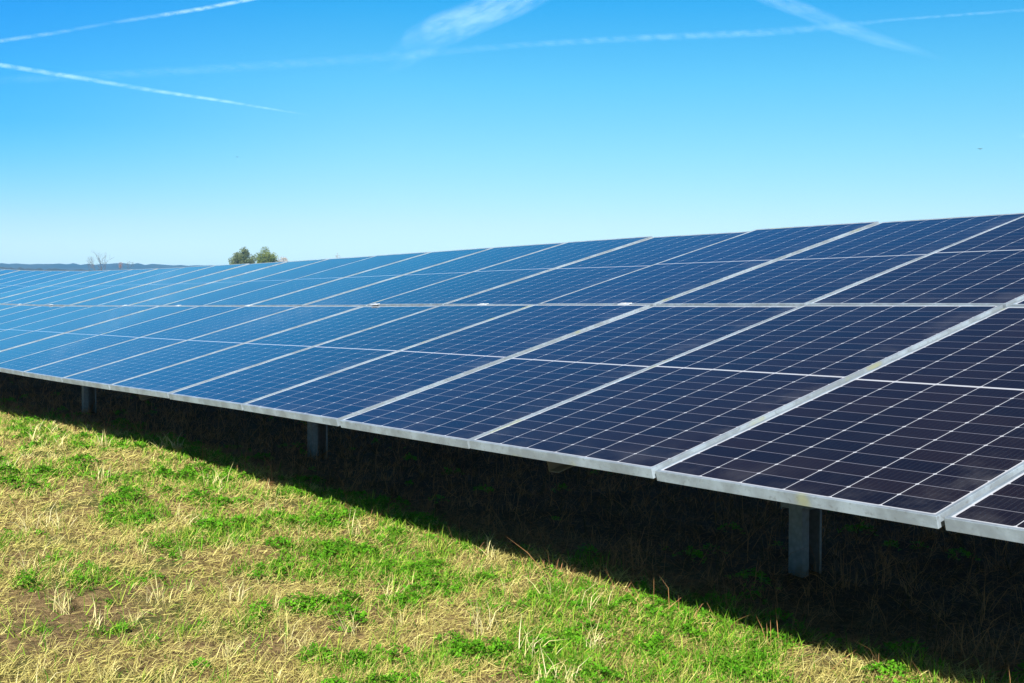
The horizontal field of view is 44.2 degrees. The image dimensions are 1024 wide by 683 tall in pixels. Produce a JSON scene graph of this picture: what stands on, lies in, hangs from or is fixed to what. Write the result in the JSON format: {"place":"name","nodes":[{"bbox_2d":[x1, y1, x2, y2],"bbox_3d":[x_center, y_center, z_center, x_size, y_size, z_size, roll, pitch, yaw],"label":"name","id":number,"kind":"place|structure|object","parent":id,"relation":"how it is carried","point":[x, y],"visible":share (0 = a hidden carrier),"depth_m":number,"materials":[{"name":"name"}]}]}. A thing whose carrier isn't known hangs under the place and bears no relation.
{"place":"outdoors","nodes":[
{"label":"outdoors","id":0,"kind":"place"},
{"bbox_2d":[0,269,19,274],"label":"solar panel","id":1,"kind":"object","parent":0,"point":[6,271],"visible":0.66,"depth_m":24.46,"materials":[{"name":"blue"}]},
{"bbox_2d":[0,267,100,270],"bbox_3d":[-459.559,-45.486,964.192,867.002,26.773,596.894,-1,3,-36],"label":"wooded ridge","id":2,"kind":"structure","parent":0,"point":[31,269],"depth_m":999.53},
{"bbox_2d":[0,263,210,270],"bbox_3d":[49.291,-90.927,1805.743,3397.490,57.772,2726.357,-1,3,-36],"label":"hills","id":3,"kind":"structure","parent":0,"point":[74,266],"depth_m":1969.47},
{"bbox_2d":[0,372,1023,682],"bbox_3d":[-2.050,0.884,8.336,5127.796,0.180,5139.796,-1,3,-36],"label":"ground","id":4,"kind":"structure","parent":0,"point":[78,612],"depth_m":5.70,"materials":[{"name":"green plant"}]},
{"bbox_2d":[80,385,95,412],"bbox_3d":[-7.423,0.005,18.302,3.293,1.879,16.490,-1,3,-36],"label":"support frame","id":5,"kind":"object","parent":4,"relation":"on","point":[88,396],"visible":0.08,"depth_m":13.35,"materials":[{"name":"metal"}]},
{"bbox_2d":[0,304,18,309],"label":"solar panel","id":6,"kind":"object","parent":5,"relation":"attached to","point":[3,306],"visible":0.66,"depth_m":17.34,"materials":[{"name":"blue"}]},
{"bbox_2d":[0,270,31,278],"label":"solar panel","id":7,"kind":"object","parent":5,"relation":"attached to","point":[7,275],"visible":0.7,"depth_m":23.69,"materials":[{"name":"blue"}]},
{"bbox_2d":[0,305,38,316],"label":"solar panel","id":8,"kind":"object","parent":5,"relation":"attached to","point":[11,310],"visible":0.69,"depth_m":16.56,"materials":[{"name":"blue"}]},
{"bbox_2d":[0,271,49,283],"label":"solar panel","id":9,"kind":"object","parent":5,"relation":"attached to","point":[20,276],"visible":0.72,"depth_m":22.73,"materials":[{"name":"blue"}]},
{"bbox_2d":[0,306,64,323],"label":"solar panel","id":10,"kind":"object","parent":5,"relation":"attached to","point":[22,314],"visible":0.65,"depth_m":15.66,"materials":[{"name":"blue"}]},
{"bbox_2d":[0,271,67,288],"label":"solar panel","id":11,"kind":"object","parent":5,"relation":"attached to","point":[26,279],"visible":0.69,"depth_m":21.80,"materials":[{"name":"blue"}]},
{"bbox_2d":[0,271,86,293],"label":"solar panel","id":12,"kind":"object","parent":5,"relation":"attached to","point":[37,281],"visible":0.71,"depth_m":20.90,"materials":[{"name":"blue"}]},
{"bbox_2d":[0,306,91,330],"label":"solar panel","id":13,"kind":"object","parent":5,"relation":"attached to","point":[34,318],"visible":0.63,"depth_m":14.74,"materials":[{"name":"blue"}]},
{"bbox_2d":[0,270,108,298],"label":"solar panel","id":14,"kind":"object","parent":5,"relation":"attached to","point":[42,285],"visible":0.68,"depth_m":19.95,"materials":[{"name":"blue"}]},
{"bbox_2d":[0,306,121,339],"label":"solar panel","id":15,"kind":"object","parent":5,"relation":"attached to","point":[42,324],"visible":0.73,"depth_m":13.80,"materials":[{"name":"blue"}]},
{"bbox_2d":[0,269,132,303],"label":"solar panel","id":16,"kind":"object","parent":5,"relation":"attached to","point":[56,286],"visible":0.63,"depth_m":19.03,"materials":[{"name":"blue"}]},
{"bbox_2d":[0,306,158,350],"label":"solar panel","id":17,"kind":"object","parent":5,"relation":"attached to","point":[55,330],"visible":0.75,"depth_m":12.83,"materials":[{"name":"blue"}]},
{"bbox_2d":[2,268,157,304],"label":"solar panel","id":18,"kind":"object","parent":5,"relation":"attached to","point":[25,300],"visible":0.69,"depth_m":18.11,"materials":[{"name":"blue"}]},
{"bbox_2d":[0,306,197,362],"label":"solar panel","id":19,"kind":"object","parent":5,"relation":"attached to","point":[81,334],"visible":0.69,"depth_m":11.93,"materials":[{"name":"blue"}]},
{"bbox_2d":[22,267,183,305],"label":"solar panel","id":20,"kind":"object","parent":5,"relation":"attached to","point":[43,302],"visible":0.59,"depth_m":17.27,"materials":[{"name":"blue"}]},
{"bbox_2d":[44,265,215,305],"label":"solar panel","id":21,"kind":"object","parent":5,"relation":"attached to","point":[119,288],"visible":0.64,"depth_m":16.38,"materials":[{"name":"blue"}]},
{"bbox_2d":[69,263,248,305],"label":"solar panel","id":22,"kind":"object","parent":5,"relation":"attached to","point":[155,285],"visible":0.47,"depth_m":15.54,"materials":[{"name":"blue"}]},
{"bbox_2d":[97,261,286,305],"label":"solar panel","id":23,"kind":"object","parent":5,"relation":"attached to","point":[178,287],"visible":0.59,"depth_m":14.67,"materials":[{"name":"glass"},{"name":"silicon"},{"name":"aluminium"}]},
{"bbox_2d":[128,259,326,305],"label":"solar panel","id":24,"kind":"object","parent":5,"relation":"attached to","point":[218,285],"visible":0.62,"depth_m":13.82,"materials":[{"name":"glass"},{"name":"silicon"},{"name":"aluminium"}]},
{"bbox_2d":[162,256,373,305],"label":"solar panel","id":25,"kind":"object","parent":5,"relation":"attached to","point":[252,285],"visible":0.63,"depth_m":12.97,"materials":[{"name":"glass"},{"name":"silicon"},{"name":"aluminium"}]},
{"bbox_2d":[86,251,111,270],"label":"bare tree","id":26,"kind":"object","parent":4,"relation":"on","point":[98,259],"visible":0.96,"depth_m":398.29,"materials":[{"name":"plant"}]},
{"bbox_2d":[139,394,327,458],"bbox_3d":[-1.173,0.287,9.652,3.293,1.897,4.840,-1,3,-36],"label":"support frame","id":27,"kind":"object","parent":4,"relation":"on","point":[316,431],"visible":0.02,"depth_m":9.41,"materials":[{"name":"metal"}]},
{"bbox_2d":[0,306,244,375],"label":"solar panel","id":28,"kind":"object","parent":27,"relation":"attached to","point":[18,366],"visible":0.77,"depth_m":10.97,"materials":[{"name":"blue"}]},
{"bbox_2d":[22,306,298,381],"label":"solar panel","id":29,"kind":"object","parent":27,"relation":"attached to","point":[58,371],"visible":0.82,"depth_m":10.10,"materials":[{"name":"blue"}]},
{"bbox_2d":[62,306,362,389],"bbox_3d":[-2.194,0.016,9.312,1.984,0.034,1.042,-20,12,-34],"label":"solar panel","id":30,"kind":"object","parent":27,"relation":"attached to","point":[105,376],"visible":0.87,"depth_m":9.23,"materials":[{"name":"blue"}]},
{"bbox_2d":[110,305,438,397],"bbox_3d":[-1.571,0.037,8.450,1.984,0.036,1.043,-20,12,-34],"label":"solar panel","id":31,"kind":"object","parent":27,"relation":"attached to","point":[164,382],"visible":0.85,"depth_m":8.35,"materials":[{"name":"glass"},{"name":"silicon"},{"name":"aluminium"}]},
{"bbox_2d":[202,252,429,305],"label":"solar panel","id":32,"kind":"object","parent":27,"relation":"attached to","point":[302,283],"visible":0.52,"depth_m":12.09,"materials":[{"name":"glass"},{"name":"silicon"},{"name":"aluminium"}]},
{"bbox_2d":[168,305,531,409],"bbox_3d":[-0.948,0.058,7.587,1.984,0.036,1.043,-20,12,-34],"label":"solar panel","id":33,"kind":"object","parent":27,"relation":"attached to","point":[236,390],"visible":0.82,"depth_m":7.49,"materials":[{"name":"glass"},{"name":"silicon"},{"name":"aluminium"}]},
{"bbox_2d":[245,247,492,305],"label":"solar panel","id":34,"kind":"object","parent":27,"relation":"attached to","point":[352,282],"visible":0.67,"depth_m":11.22,"materials":[{"name":"glass"},{"name":"silicon"},{"name":"aluminium"}]},
{"bbox_2d":[303,242,565,305],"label":"solar panel","id":35,"kind":"object","parent":27,"relation":"attached to","point":[382,290],"visible":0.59,"depth_m":10.37,"materials":[{"name":"glass"},{"name":"silicon"},{"name":"aluminium"}]},
{"bbox_2d":[367,236,652,305],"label":"solar panel","id":36,"kind":"object","parent":27,"relation":"attached to","point":[490,277],"visible":0.69,"depth_m":9.48,"materials":[{"name":"glass"},{"name":"silicon"},{"name":"aluminium"}]},
{"bbox_2d":[444,231,749,304],"bbox_3d":[0.612,-0.498,8.695,2.006,0.042,1.042,-19,13,-34],"label":"solar panel","id":37,"kind":"object","parent":27,"relation":"attached to","point":[559,281],"visible":0.65,"depth_m":8.65,"materials":[{"name":"glass"},{"name":"silicon"},{"name":"aluminium"}]},
{"bbox_2d":[228,247,256,264],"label":"broadleaf tree","id":38,"kind":"object","parent":4,"relation":"on","point":[241,257],"visible":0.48,"depth_m":291.89,"materials":[{"name":"green plant"}]},
{"bbox_2d":[253,246,277,262],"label":"broadleaf tree","id":39,"kind":"object","parent":4,"relation":"on","point":[267,257],"visible":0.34,"depth_m":302.71,"materials":[{"name":"green plant"}]},
{"bbox_2d":[0,378,1023,682],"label":"clover","id":40,"kind":"object","parent":4,"relation":"on","point":[498,644],"visible":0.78,"depth_m":5.27,"materials":[{"name":"green plant"}]},
{"bbox_2d":[0,373,1023,682],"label":"withered weeds","id":41,"kind":"object","parent":4,"relation":"on","point":[392,497],"visible":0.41,"depth_m":6.93,"materials":[{"name":"plant"}]},
{"bbox_2d":[547,461,830,577],"bbox_3d":[2.371,0.456,4.746,3.293,1.942,7.250,-1,3,-36],"label":"support frame","id":42,"kind":"object","parent":4,"relation":"on","point":[805,526],"visible":0.09,"depth_m":5.56,"materials":[{"name":"metal"}]},
{"bbox_2d":[242,304,649,425],"bbox_3d":[-0.327,0.081,6.727,1.984,0.036,1.043,-20,13,-34],"label":"solar panel","id":43,"kind":"object","parent":42,"relation":"attached to","point":[333,399],"visible":0.8,"depth_m":6.61,"materials":[{"name":"glass"},{"name":"silicon"},{"name":"aluminium"}]},
{"bbox_2d":[339,306,800,448],"bbox_3d":[0.300,0.111,5.859,1.984,0.035,1.042,-20,13,-34],"label":"solar panel","id":44,"kind":"object","parent":42,"relation":"attached to","point":[461,411],"visible":0.81,"depth_m":5.74,"materials":[{"name":"glass"},{"name":"silicon"},{"name":"aluminium"}]},
{"bbox_2d":[539,221,878,306],"bbox_3d":[1.231,-0.479,7.837,2.006,0.042,1.042,-20,13,-34],"label":"solar panel","id":45,"kind":"object","parent":42,"relation":"attached to","point":[656,283],"visible":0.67,"depth_m":7.76,"materials":[{"name":"blue"}]},
{"bbox_2d":[469,305,1002,478],"bbox_3d":[0.919,0.133,5.002,1.984,0.034,1.042,-20,13,-34],"label":"solar panel","id":46,"kind":"object","parent":42,"relation":"attached to","point":[648,422],"visible":0.84,"depth_m":4.86,"materials":[{"name":"blue"}]},
{"bbox_2d":[655,306,1023,528],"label":"solar panel","id":47,"kind":"object","parent":42,"relation":"attached to","point":[930,434],"visible":1,"depth_m":3.89,"materials":[{"name":"blue"}]},
{"bbox_2d":[656,213,1023,305],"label":"solar panel","id":48,"kind":"object","parent":42,"relation":"attached to","point":[809,275],"visible":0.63,"depth_m":6.88,"materials":[{"name":"blue"}]},
{"bbox_2d":[808,216,1023,307],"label":"solar panel","id":49,"kind":"object","parent":42,"relation":"attached to","point":[985,267],"visible":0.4,"depth_m":5.93,"materials":[{"name":"blue"}]},
{"bbox_2d":[944,470,1023,543],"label":"solar panel","id":50,"kind":"object","parent":42,"relation":"attached to","point":[996,512],"visible":1,"depth_m":3.12,"materials":[{"name":"blue"}]},
{"bbox_2d":[1010,299,1023,305],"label":"solar panel","id":51,"kind":"object","parent":42,"relation":"attached to","point":[1019,303],"visible":0.3,"depth_m":5.12,"materials":[{"name":"white"}]},
{"bbox_2d":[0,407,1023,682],"bbox_3d":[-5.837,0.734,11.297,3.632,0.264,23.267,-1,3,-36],"label":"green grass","id":52,"kind":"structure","parent":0,"point":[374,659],"depth_m":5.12,"materials":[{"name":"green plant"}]},
{"bbox_2d":[0,0,1023,265],"label":"sky","id":53,"kind":"structure","parent":0,"point":[145,132],"materials":[{"name":"blue"}]}
]}

